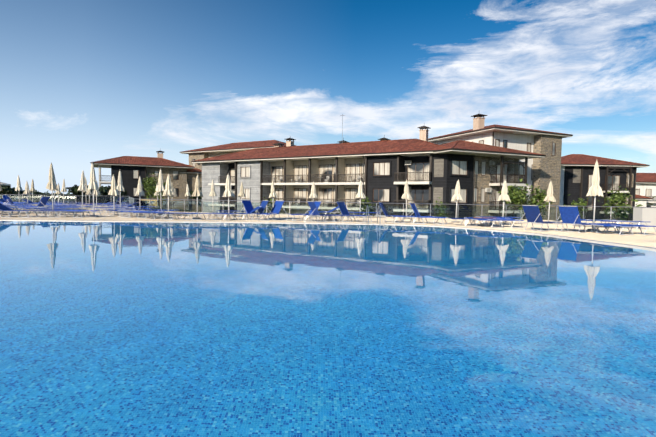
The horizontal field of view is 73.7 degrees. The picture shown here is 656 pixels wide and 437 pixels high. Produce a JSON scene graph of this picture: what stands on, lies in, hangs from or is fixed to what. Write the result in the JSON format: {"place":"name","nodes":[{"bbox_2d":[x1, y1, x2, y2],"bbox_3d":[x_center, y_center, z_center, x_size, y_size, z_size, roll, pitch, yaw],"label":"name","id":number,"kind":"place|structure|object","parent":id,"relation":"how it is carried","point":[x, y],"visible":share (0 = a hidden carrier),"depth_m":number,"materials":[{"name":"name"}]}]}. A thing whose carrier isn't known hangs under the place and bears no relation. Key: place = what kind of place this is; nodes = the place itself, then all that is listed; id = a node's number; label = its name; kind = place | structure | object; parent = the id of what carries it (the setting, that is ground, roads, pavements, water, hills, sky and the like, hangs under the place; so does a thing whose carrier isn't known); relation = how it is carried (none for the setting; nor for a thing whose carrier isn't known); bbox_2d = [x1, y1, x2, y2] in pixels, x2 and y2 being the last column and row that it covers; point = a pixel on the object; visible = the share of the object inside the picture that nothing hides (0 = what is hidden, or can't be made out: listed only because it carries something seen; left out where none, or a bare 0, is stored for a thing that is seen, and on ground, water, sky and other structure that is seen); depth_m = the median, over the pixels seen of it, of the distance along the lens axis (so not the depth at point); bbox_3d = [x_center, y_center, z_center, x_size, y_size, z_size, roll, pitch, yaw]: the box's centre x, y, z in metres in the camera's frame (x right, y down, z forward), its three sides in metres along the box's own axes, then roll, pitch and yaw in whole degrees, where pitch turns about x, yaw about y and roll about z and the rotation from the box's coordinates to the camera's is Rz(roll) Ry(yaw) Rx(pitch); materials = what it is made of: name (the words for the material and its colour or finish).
{"place":"outdoors","nodes":[
{"label":"outdoors","id":0,"kind":"place"},
{"bbox_2d":[12,191,26,201],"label":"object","id":1,"kind":"object","parent":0,"point":[19,192],"visible":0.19,"depth_m":109.74,"materials":[{"name":"green plant"}]},
{"bbox_2d":[157,208,190,211],"bbox_3d":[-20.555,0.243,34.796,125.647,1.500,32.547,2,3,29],"label":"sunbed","id":2,"kind":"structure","parent":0,"point":[177,211],"depth_m":47.85,"materials":[{"name":"plastic"}]},
{"bbox_2d":[185,183,190,209],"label":"umbrella","id":3,"kind":"object","parent":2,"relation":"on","point":[187,192],"visible":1,"depth_m":34.70,"materials":[{"name":"white"}]},
{"bbox_2d":[263,196,274,212],"bbox_3d":[-3.858,-0.601,28.528,1.325,1.722,1.260,1,3,-1],"label":"shrub","id":4,"kind":"object","parent":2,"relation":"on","point":[270,207],"visible":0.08,"depth_m":28.31,"materials":[{"name":"green plant"}]},
{"bbox_2d":[358,197,374,215],"bbox_3d":[2.471,-0.544,27.001,1.246,1.776,1.673,2,3,32],"label":"shrub","id":5,"kind":"object","parent":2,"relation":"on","point":[366,201],"visible":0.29,"depth_m":26.82,"materials":[{"name":"green plant"}]},
{"bbox_2d":[498,179,532,218],"bbox_3d":[11.105,-0.968,25.663,2.127,2.764,1.798,1,3,-1],"label":"tree","id":6,"kind":"object","parent":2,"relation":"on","point":[517,196],"visible":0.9,"depth_m":25.43,"materials":[{"name":"green plant"}]},
{"bbox_2d":[521,186,554,219],"bbox_3d":[12.024,-0.772,25.374,1.936,2.426,2.007,3,3,35],"label":"tree","id":7,"kind":"object","parent":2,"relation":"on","point":[537,196],"visible":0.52,"depth_m":25.25,"materials":[{"name":"green plant"}]},
{"bbox_2d":[559,194,589,215],"bbox_3d":[14.040,-0.398,25.150,1.435,2.001,1.596,1,3,-1],"label":"bush","id":8,"kind":"object","parent":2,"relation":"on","point":[582,203],"visible":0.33,"depth_m":24.87,"materials":[{"name":"green plant"}]},
{"bbox_2d":[598,186,642,219],"bbox_3d":[16.507,-0.666,24.824,1.729,2.390,2.250,-1,3,-34],"label":"bush","id":9,"kind":"object","parent":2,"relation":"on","point":[618,198],"visible":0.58,"depth_m":24.61,"materials":[{"name":"green plant"}]},
{"bbox_2d":[190,187,201,206],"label":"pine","id":10,"kind":"object","parent":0,"point":[195,198],"visible":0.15,"depth_m":78.27,"materials":[{"name":"green plant"}]},
{"bbox_2d":[0,220,655,436],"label":"water","id":11,"kind":"structure","parent":0,"point":[167,329],"depth_m":3.65,"materials":[{"name":"blue liquid"}]},
{"bbox_2d":[0,204,655,249],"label":"pool deck","id":12,"kind":"structure","parent":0,"point":[642,241],"depth_m":19.10,"materials":[{"name":"stone"}]},
{"bbox_2d":[3,196,32,204],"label":"sunbed","id":13,"kind":"object","parent":12,"relation":"on","point":[9,200],"visible":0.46,"depth_m":31.98,"materials":[{"name":"fabric"}]},
{"bbox_2d":[15,175,22,202],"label":"umbrella","id":14,"kind":"object","parent":12,"relation":"on","point":[18,187],"visible":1,"depth_m":36.62,"materials":[{"name":"white fabric"}]},
{"bbox_2d":[0,203,38,217],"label":"sunbed","id":15,"kind":"object","parent":12,"relation":"on","point":[4,208],"visible":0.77,"depth_m":20.40,"materials":[{"name":"fabric"}]},
{"bbox_2d":[11,205,37,209],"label":"sunbed","id":16,"kind":"object","parent":12,"relation":"on","point":[25,205],"visible":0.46,"depth_m":29.43,"materials":[{"name":"fabric"}]},
{"bbox_2d":[23,181,31,203],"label":"umbrella","id":17,"kind":"object","parent":12,"relation":"on","point":[27,191],"visible":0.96,"depth_m":33.12,"materials":[{"name":"white fabric"}]},
{"bbox_2d":[30,179,35,201],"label":"umbrella","id":18,"kind":"object","parent":12,"relation":"on","point":[32,189],"visible":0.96,"depth_m":45.44,"materials":[{"name":"white"}]},
{"bbox_2d":[18,196,49,211],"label":"sunbed","id":19,"kind":"object","parent":12,"relation":"on","point":[43,201],"visible":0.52,"depth_m":26.98,"materials":[{"name":"fabric"}]},
{"bbox_2d":[15,210,64,217],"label":"sunbed","id":20,"kind":"object","parent":12,"relation":"on","point":[44,213],"visible":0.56,"depth_m":20.54,"materials":[{"name":"plastic"}]},
{"bbox_2d":[20,207,59,212],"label":"sunbed","id":21,"kind":"object","parent":12,"relation":"on","point":[36,209],"visible":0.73,"depth_m":24.80,"materials":[{"name":"fabric"}]},
{"bbox_2d":[26,208,63,214],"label":"sunbed","id":22,"kind":"object","parent":12,"relation":"on","point":[44,211],"visible":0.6,"depth_m":23.36,"materials":[{"name":"fabric"}]},
{"bbox_2d":[46,163,57,215],"bbox_3d":[-13.769,-1.474,21.843,0.520,2.680,0.506,-1,4,-18],"label":"umbrella","id":23,"kind":"object","parent":12,"relation":"on","point":[51,184],"visible":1,"depth_m":21.72,"materials":[{"name":"white fabric"}]},
{"bbox_2d":[55,183,61,205],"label":"umbrella","id":24,"kind":"object","parent":12,"relation":"on","point":[58,192],"visible":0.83,"depth_m":40.01,"materials":[{"name":"white"}]},
{"bbox_2d":[40,209,85,215],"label":"sunbed","id":25,"kind":"object","parent":12,"relation":"on","point":[61,211],"visible":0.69,"depth_m":22.40,"materials":[{"name":"fabric"}]},
{"bbox_2d":[61,179,66,202],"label":"umbrella","id":26,"kind":"object","parent":12,"relation":"on","point":[63,189],"visible":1,"depth_m":43.31,"materials":[{"name":"white"}]},
{"bbox_2d":[0,194,129,204],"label":"fence","id":27,"kind":"object","parent":12,"relation":"on","point":[99,199],"visible":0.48,"depth_m":47.84,"materials":[{"name":"silver metal"}]},
{"bbox_2d":[49,206,83,208],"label":"sunbed","id":28,"kind":"object","parent":12,"relation":"on","point":[66,206],"visible":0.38,"depth_m":27.97,"materials":[{"name":"fabric"}]},
{"bbox_2d":[45,210,90,217],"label":"sunbed","id":29,"kind":"object","parent":12,"relation":"on","point":[73,213],"visible":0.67,"depth_m":20.49,"materials":[{"name":"fabric"}]},
{"bbox_2d":[55,210,102,216],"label":"sunbed","id":30,"kind":"object","parent":12,"relation":"on","point":[82,212],"visible":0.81,"depth_m":21.43,"materials":[{"name":"fabric"}]},
{"bbox_2d":[77,171,86,206],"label":"umbrella","id":31,"kind":"object","parent":12,"relation":"on","point":[82,187],"visible":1,"depth_m":27.87,"materials":[{"name":"white fabric"}]},
{"bbox_2d":[86,182,91,207],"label":"umbrella","id":32,"kind":"object","parent":12,"relation":"on","point":[89,192],"visible":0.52,"depth_m":36.47,"materials":[{"name":"white"}]},
{"bbox_2d":[88,162,98,216],"bbox_3d":[-11.419,-1.414,21.272,0.506,2.680,0.520,1,3,17],"label":"umbrella","id":33,"kind":"object","parent":12,"relation":"on","point":[93,185],"visible":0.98,"depth_m":21.15,"materials":[{"name":"white fabric"}]},
{"bbox_2d":[92,180,100,209],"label":"umbrella","id":34,"kind":"object","parent":12,"relation":"on","point":[96,192],"visible":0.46,"depth_m":30.47,"materials":[{"name":"white fabric"}]},
{"bbox_2d":[91,207,117,212],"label":"sunbed","id":35,"kind":"object","parent":12,"relation":"on","point":[103,207],"visible":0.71,"depth_m":26.73,"materials":[{"name":"fabric"}]},
{"bbox_2d":[103,197,123,207],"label":"sunbed","id":36,"kind":"object","parent":12,"relation":"on","point":[118,202],"visible":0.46,"depth_m":36.34,"materials":[{"name":"fabric"}]},
{"bbox_2d":[108,174,118,215],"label":"umbrella","id":37,"kind":"object","parent":12,"relation":"on","point":[113,191],"visible":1,"depth_m":22.68,"materials":[{"name":"white fabric"}]},
{"bbox_2d":[104,209,134,215],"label":"sunbed","id":38,"kind":"object","parent":12,"relation":"on","point":[117,212],"visible":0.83,"depth_m":23.45,"materials":[{"name":"fabric"}]},
{"bbox_2d":[117,171,124,211],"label":"umbrella","id":39,"kind":"object","parent":12,"relation":"on","point":[120,187],"visible":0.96,"depth_m":27.23,"materials":[{"name":"white fabric"}]},
{"bbox_2d":[111,202,139,208],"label":"sunbed","id":40,"kind":"object","parent":12,"relation":"on","point":[131,205],"visible":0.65,"depth_m":28.84,"materials":[{"name":"fabric"}]},
{"bbox_2d":[107,210,149,216],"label":"sunbed","id":41,"kind":"object","parent":12,"relation":"on","point":[131,213],"visible":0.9,"depth_m":22.07,"materials":[{"name":"plastic"}]},
{"bbox_2d":[118,208,153,212],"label":"sunbed","id":42,"kind":"object","parent":12,"relation":"on","point":[136,208],"visible":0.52,"depth_m":26.18,"materials":[{"name":"fabric"}]},
{"bbox_2d":[135,177,144,215],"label":"umbrella","id":43,"kind":"object","parent":12,"relation":"on","point":[139,191],"visible":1,"depth_m":23.55,"materials":[{"name":"white fabric"}]},
{"bbox_2d":[120,211,160,217],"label":"sunbed","id":44,"kind":"object","parent":12,"relation":"on","point":[139,213],"visible":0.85,"depth_m":21.21,"materials":[{"name":"fabric"}]},
{"bbox_2d":[141,199,166,207],"bbox_3d":[-16.126,-1.394,40.465,2.890,0.700,0.897,3,3,37],"label":"planter","id":45,"kind":"object","parent":12,"relation":"on","point":[159,202],"visible":0.21,"depth_m":39.66,"materials":[{"name":"beige"}]},
{"bbox_2d":[142,173,160,199],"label":"tree","id":46,"kind":"object","parent":45,"relation":"in","point":[149,182],"visible":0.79,"depth_m":40.92,"materials":[{"name":"green plant"}]},
{"bbox_2d":[149,180,171,200],"bbox_3d":[-15.174,-2.438,39.630,1.716,2.282,2.019,-1,4,-40],"label":"tree","id":47,"kind":"object","parent":45,"relation":"in","point":[164,185],"visible":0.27,"depth_m":39.48,"materials":[{"name":"green plant"}]},
{"bbox_2d":[133,212,178,219],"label":"sunbed","id":48,"kind":"object","parent":12,"relation":"on","point":[165,213],"visible":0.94,"depth_m":19.73,"materials":[{"name":"plastic"}]},
{"bbox_2d":[154,184,159,207],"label":"umbrella","id":49,"kind":"object","parent":12,"relation":"on","point":[155,193],"visible":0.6,"depth_m":38.94,"materials":[{"name":"white"}]},
{"bbox_2d":[156,168,164,213],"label":"umbrella","id":50,"kind":"object","parent":12,"relation":"on","point":[160,187],"visible":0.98,"depth_m":25.37,"materials":[{"name":"white fabric"}]},
{"bbox_2d":[142,209,179,215],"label":"sunbed","id":51,"kind":"object","parent":12,"relation":"on","point":[160,210],"visible":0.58,"depth_m":23.45,"materials":[{"name":"fabric"}]},
{"bbox_2d":[162,174,174,217],"bbox_3d":[-7.819,-1.115,21.399,0.574,2.172,0.611,0,2,-27],"label":"umbrella","id":52,"kind":"object","parent":12,"relation":"on","point":[168,190],"visible":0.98,"depth_m":21.28,"materials":[{"name":"white fabric"}]},
{"bbox_2d":[161,212,203,219],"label":"sunbed","id":53,"kind":"object","parent":12,"relation":"on","point":[182,213],"visible":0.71,"depth_m":19.78,"materials":[{"name":"fabric"}]},
{"bbox_2d":[192,174,202,218],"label":"umbrella","id":54,"kind":"object","parent":12,"relation":"on","point":[197,192],"visible":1,"depth_m":20.89,"materials":[{"name":"white fabric"}]},
{"bbox_2d":[209,179,216,212],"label":"umbrella","id":55,"kind":"object","parent":12,"relation":"on","point":[212,193],"visible":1,"depth_m":27.51,"materials":[{"name":"white fabric"}]},
{"bbox_2d":[191,213,234,219],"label":"sunbed","id":56,"kind":"object","parent":12,"relation":"on","point":[211,217],"visible":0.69,"depth_m":19.86,"materials":[{"name":"plastic"}]},
{"bbox_2d":[206,213,248,219],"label":"sunbed","id":57,"kind":"object","parent":12,"relation":"on","point":[226,217],"visible":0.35,"depth_m":20.21,"materials":[{"name":"fabric"}]},
{"bbox_2d":[222,174,234,219],"bbox_3d":[-4.573,-0.997,19.997,0.564,2.160,0.557,0,3,22],"label":"umbrella","id":58,"kind":"object","parent":12,"relation":"on","point":[228,191],"visible":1,"depth_m":19.90,"materials":[{"name":"white fabric"}]},
{"bbox_2d":[216,210,245,216],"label":"sunbed","id":59,"kind":"object","parent":12,"relation":"on","point":[230,210],"visible":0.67,"depth_m":24.03,"materials":[{"name":"plastic"}]},
{"bbox_2d":[238,182,244,210],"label":"umbrella","id":60,"kind":"object","parent":12,"relation":"on","point":[241,194],"visible":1,"depth_m":30.67,"materials":[{"name":"white fabric"}]},
{"bbox_2d":[221,206,261,219],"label":"sunbed","id":61,"kind":"object","parent":12,"relation":"on","point":[256,208],"visible":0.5,"depth_m":20.55,"materials":[{"name":"fabric"}]},
{"bbox_2d":[234,200,270,219],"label":"sunbed","id":62,"kind":"object","parent":12,"relation":"on","point":[263,205],"visible":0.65,"depth_m":21.00,"materials":[{"name":"fabric"}]},
{"bbox_2d":[239,200,275,220],"bbox_3d":[-3.332,-0.398,20.658,1.784,0.927,0.655,2,3,26],"label":"sunbed","id":63,"kind":"object","parent":12,"relation":"on","point":[248,206],"visible":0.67,"depth_m":20.75,"materials":[{"name":"fabric"}]},
{"bbox_2d":[250,200,286,219],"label":"sunbed","id":64,"kind":"object","parent":12,"relation":"on","point":[277,206],"visible":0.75,"depth_m":21.20,"materials":[{"name":"fabric"}]},
{"bbox_2d":[269,180,276,214],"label":"umbrella","id":65,"kind":"object","parent":12,"relation":"on","point":[272,194],"visible":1,"depth_m":27.37,"materials":[{"name":"white fabric"}]},
{"bbox_2d":[286,201,323,220],"bbox_3d":[-1.062,-0.363,20.599,1.784,0.927,0.655,-1,3,-29],"label":"sunbed","id":66,"kind":"object","parent":12,"relation":"on","point":[317,203],"visible":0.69,"depth_m":20.57,"materials":[{"name":"fabric"}]},
{"bbox_2d":[309,181,317,200],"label":"umbrella","id":67,"kind":"object","parent":12,"relation":"on","point":[313,194],"visible":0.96,"depth_m":26.59,"materials":[{"name":"white fabric"}]},
{"bbox_2d":[303,214,341,221],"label":"sunbed","id":68,"kind":"object","parent":12,"relation":"on","point":[305,220],"visible":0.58,"depth_m":20.14,"materials":[{"name":"fabric"}]},
{"bbox_2d":[303,201,342,221],"bbox_3d":[-0.188,-0.316,19.866,1.784,0.927,0.655,-1,3,-27],"label":"sunbed","id":69,"kind":"object","parent":12,"relation":"on","point":[313,207],"visible":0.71,"depth_m":19.66,"materials":[{"name":"fabric"}]},
{"bbox_2d":[307,206,339,216],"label":"sunbed","id":70,"kind":"object","parent":12,"relation":"on","point":[336,208],"visible":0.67,"depth_m":24.72,"materials":[{"name":"fabric"}]},
{"bbox_2d":[312,214,352,221],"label":"sunbed","id":71,"kind":"object","parent":12,"relation":"on","point":[336,215],"visible":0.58,"depth_m":19.80,"materials":[{"name":"fabric"}]},
{"bbox_2d":[320,214,361,221],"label":"sunbed","id":72,"kind":"object","parent":12,"relation":"on","point":[340,218],"visible":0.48,"depth_m":19.97,"materials":[{"name":"fabric"}]},
{"bbox_2d":[40,207,645,221],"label":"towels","id":73,"kind":"object","parent":12,"relation":"on","point":[473,217],"visible":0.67,"depth_m":21.82,"materials":[{"name":"fabric"}]},
{"bbox_2d":[334,201,372,222],"bbox_3d":[1.143,-0.312,20.178,1.784,0.927,0.655,2,3,31],"label":"sunbed","id":74,"kind":"object","parent":12,"relation":"on","point":[342,207],"visible":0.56,"depth_m":20.33,"materials":[{"name":"fabric"}]},
{"bbox_2d":[356,180,365,217],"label":"umbrella","id":75,"kind":"object","parent":12,"relation":"on","point":[360,194],"visible":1,"depth_m":24.72,"materials":[{"name":"white fabric"}]},
{"bbox_2d":[349,212,379,217],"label":"sunbed","id":76,"kind":"object","parent":12,"relation":"on","point":[363,213],"visible":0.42,"depth_m":24.14,"materials":[{"name":"fabric"}]},
{"bbox_2d":[133,199,655,220],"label":"fence","id":77,"kind":"object","parent":12,"relation":"on","point":[149,203],"visible":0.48,"depth_m":26.17,"materials":[{"name":"silver metal"}]},
{"bbox_2d":[375,202,413,222],"bbox_3d":[3.079,-0.289,20.261,1.784,0.927,0.655,2,3,17],"label":"sunbed","id":78,"kind":"object","parent":12,"relation":"on","point":[383,209],"visible":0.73,"depth_m":20.44,"materials":[{"name":"fabric"}]},
{"bbox_2d":[401,179,410,218],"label":"umbrella","id":79,"kind":"object","parent":12,"relation":"on","point":[406,195],"visible":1,"depth_m":23.88,"materials":[{"name":"white fabric"}]},
{"bbox_2d":[392,216,433,223],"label":"sunbed","id":80,"kind":"object","parent":12,"relation":"on","point":[408,216],"visible":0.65,"depth_m":19.44,"materials":[{"name":"fabric"}]},
{"bbox_2d":[407,203,447,224],"bbox_3d":[4.359,-0.228,19.345,1.784,0.927,0.655,2,3,25],"label":"sunbed","id":81,"kind":"object","parent":12,"relation":"on","point":[415,210],"visible":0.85,"depth_m":19.31,"materials":[{"name":"fabric"}]},
{"bbox_2d":[451,180,462,222],"bbox_3d":[6.232,-0.859,21.029,0.563,2.089,0.559,0,4,-43],"label":"umbrella","id":82,"kind":"object","parent":12,"relation":"on","point":[457,197],"visible":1,"depth_m":20.93,"materials":[{"name":"white fabric"}]},
{"bbox_2d":[448,218,498,226],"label":"sunbed","id":83,"kind":"object","parent":12,"relation":"on","point":[475,222],"visible":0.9,"depth_m":18.53,"materials":[{"name":"fabric"}]},
{"bbox_2d":[464,217,512,225],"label":"sunbed","id":84,"kind":"object","parent":12,"relation":"on","point":[484,220],"visible":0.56,"depth_m":18.85,"materials":[{"name":"fabric"}]},
{"bbox_2d":[471,219,523,227],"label":"sunbed","id":85,"kind":"object","parent":12,"relation":"on","point":[512,220],"visible":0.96,"depth_m":17.42,"materials":[{"name":"plastic"}]},
{"bbox_2d":[476,216,521,223],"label":"sunbed","id":86,"kind":"object","parent":12,"relation":"on","point":[495,217],"visible":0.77,"depth_m":20.04,"materials":[{"name":"fabric"}]},
{"bbox_2d":[498,179,510,221],"bbox_3d":[8.750,-0.894,21.782,0.609,2.156,0.493,3,4,15],"label":"umbrella","id":87,"kind":"object","parent":12,"relation":"on","point":[504,196],"visible":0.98,"depth_m":21.66,"materials":[{"name":"white fabric"}]},
{"bbox_2d":[518,205,564,231],"bbox_3d":[7.800,-0.020,15.941,1.784,0.927,0.655,-1,3,-27],"label":"sunbed","id":88,"kind":"object","parent":12,"relation":"on","point":[532,213],"visible":0.94,"depth_m":15.76,"materials":[{"name":"fabric"}]},
{"bbox_2d":[543,181,555,223],"bbox_3d":[10.714,-0.808,21.148,0.594,2.098,0.583,1,3,-28],"label":"umbrella","id":89,"kind":"object","parent":12,"relation":"on","point":[549,197],"visible":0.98,"depth_m":21.06,"materials":[{"name":"white fabric"}]},
{"bbox_2d":[555,206,598,232],"bbox_3d":[8.868,0.014,15.552,1.784,0.927,0.655,-1,3,-33],"label":"sunbed","id":90,"kind":"object","parent":12,"relation":"on","point":[569,214],"visible":0.92,"depth_m":15.30,"materials":[{"name":"fabric"}]},
{"bbox_2d":[586,161,602,230],"bbox_3d":[10.118,-0.891,16.560,0.562,2.680,0.557,3,4,37],"label":"umbrella","id":91,"kind":"object","parent":12,"relation":"on","point":[595,189],"visible":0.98,"depth_m":16.44,"materials":[{"name":"white fabric"}]},
{"bbox_2d":[580,219,623,227],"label":"sunbed","id":92,"kind":"object","parent":12,"relation":"on","point":[598,220],"visible":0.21,"depth_m":18.33,"materials":[{"name":"fabric"}]},
{"bbox_2d":[578,223,631,232],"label":"sunbed","id":93,"kind":"object","parent":12,"relation":"on","point":[585,224],"visible":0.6,"depth_m":15.46,"materials":[{"name":"plastic"}]},
{"bbox_2d":[595,220,648,228],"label":"sunbed","id":94,"kind":"object","parent":12,"relation":"on","point":[608,221],"visible":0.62,"depth_m":17.70,"materials":[{"name":"plastic"}]},
{"bbox_2d":[591,224,655,234],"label":"sunbed","id":95,"kind":"object","parent":12,"relation":"on","point":[630,226],"visible":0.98,"depth_m":14.69,"materials":[{"name":"plastic"}]},
{"bbox_2d":[633,208,655,225],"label":"wall","id":96,"kind":"structure","parent":12,"relation":"on","point":[645,214],"depth_m":20.51,"materials":[{"name":"grey paint"}]},
{"bbox_2d":[0,0,655,193],"label":"sky","id":97,"kind":"structure","parent":0,"point":[83,82],"materials":[{"name":"blue"}]},
{"bbox_2d":[433,197,451,216],"bbox_3d":[6.861,-0.487,26.349,1.070,1.621,1.622,1,3,-1],"label":"shrub","id":98,"kind":"object","parent":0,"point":[441,210],"visible":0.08,"depth_m":26.28,"materials":[{"name":"green plant"}]},
{"bbox_3d":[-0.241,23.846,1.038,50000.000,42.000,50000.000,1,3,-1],"label":"ground","id":99,"kind":"structure","parent":0,"visible":0},
{"bbox_2d":[0,186,17,198],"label":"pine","id":100,"kind":"object","parent":99,"relation":"on","point":[7,190],"visible":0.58,"depth_m":102.22,"materials":[{"name":"green plant"}]},
{"bbox_2d":[28,192,46,201],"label":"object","id":101,"kind":"object","parent":99,"relation":"on","point":[36,195],"visible":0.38,"depth_m":117.47,"materials":[{"name":"green plant"}]},
{"bbox_2d":[48,193,65,202],"bbox_3d":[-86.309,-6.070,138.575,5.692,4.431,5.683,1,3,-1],"label":"car","id":102,"kind":"object","parent":99,"relation":"on","point":[60,196],"visible":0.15,"depth_m":137.66,"materials":[{"name":"white metal"}]},
{"bbox_2d":[64,196,73,201],"bbox_3d":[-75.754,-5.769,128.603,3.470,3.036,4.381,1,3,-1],"label":"car","id":103,"kind":"object","parent":99,"relation":"on","point":[67,198],"visible":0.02,"depth_m":127.49,"materials":[{"name":"white metal"}]},
{"bbox_2d":[66,185,100,203],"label":"tree","id":104,"kind":"object","parent":99,"relation":"on","point":[74,189],"visible":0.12,"depth_m":63.14,"materials":[{"name":"green plant"}]},
{"bbox_2d":[90,188,124,204],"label":"tree","id":105,"kind":"object","parent":99,"relation":"on","point":[104,192],"visible":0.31,"depth_m":61.14,"materials":[{"name":"green plant"}]},
{"bbox_2d":[99,185,128,204],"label":"tree","id":106,"kind":"object","parent":99,"relation":"on","point":[109,188],"depth_m":68.36,"materials":[{"name":"green plant"}]},
{"bbox_2d":[90,114,655,220],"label":"buildings","id":107,"kind":"structure","parent":99,"relation":"on","point":[480,162],"depth_m":54.45,"materials":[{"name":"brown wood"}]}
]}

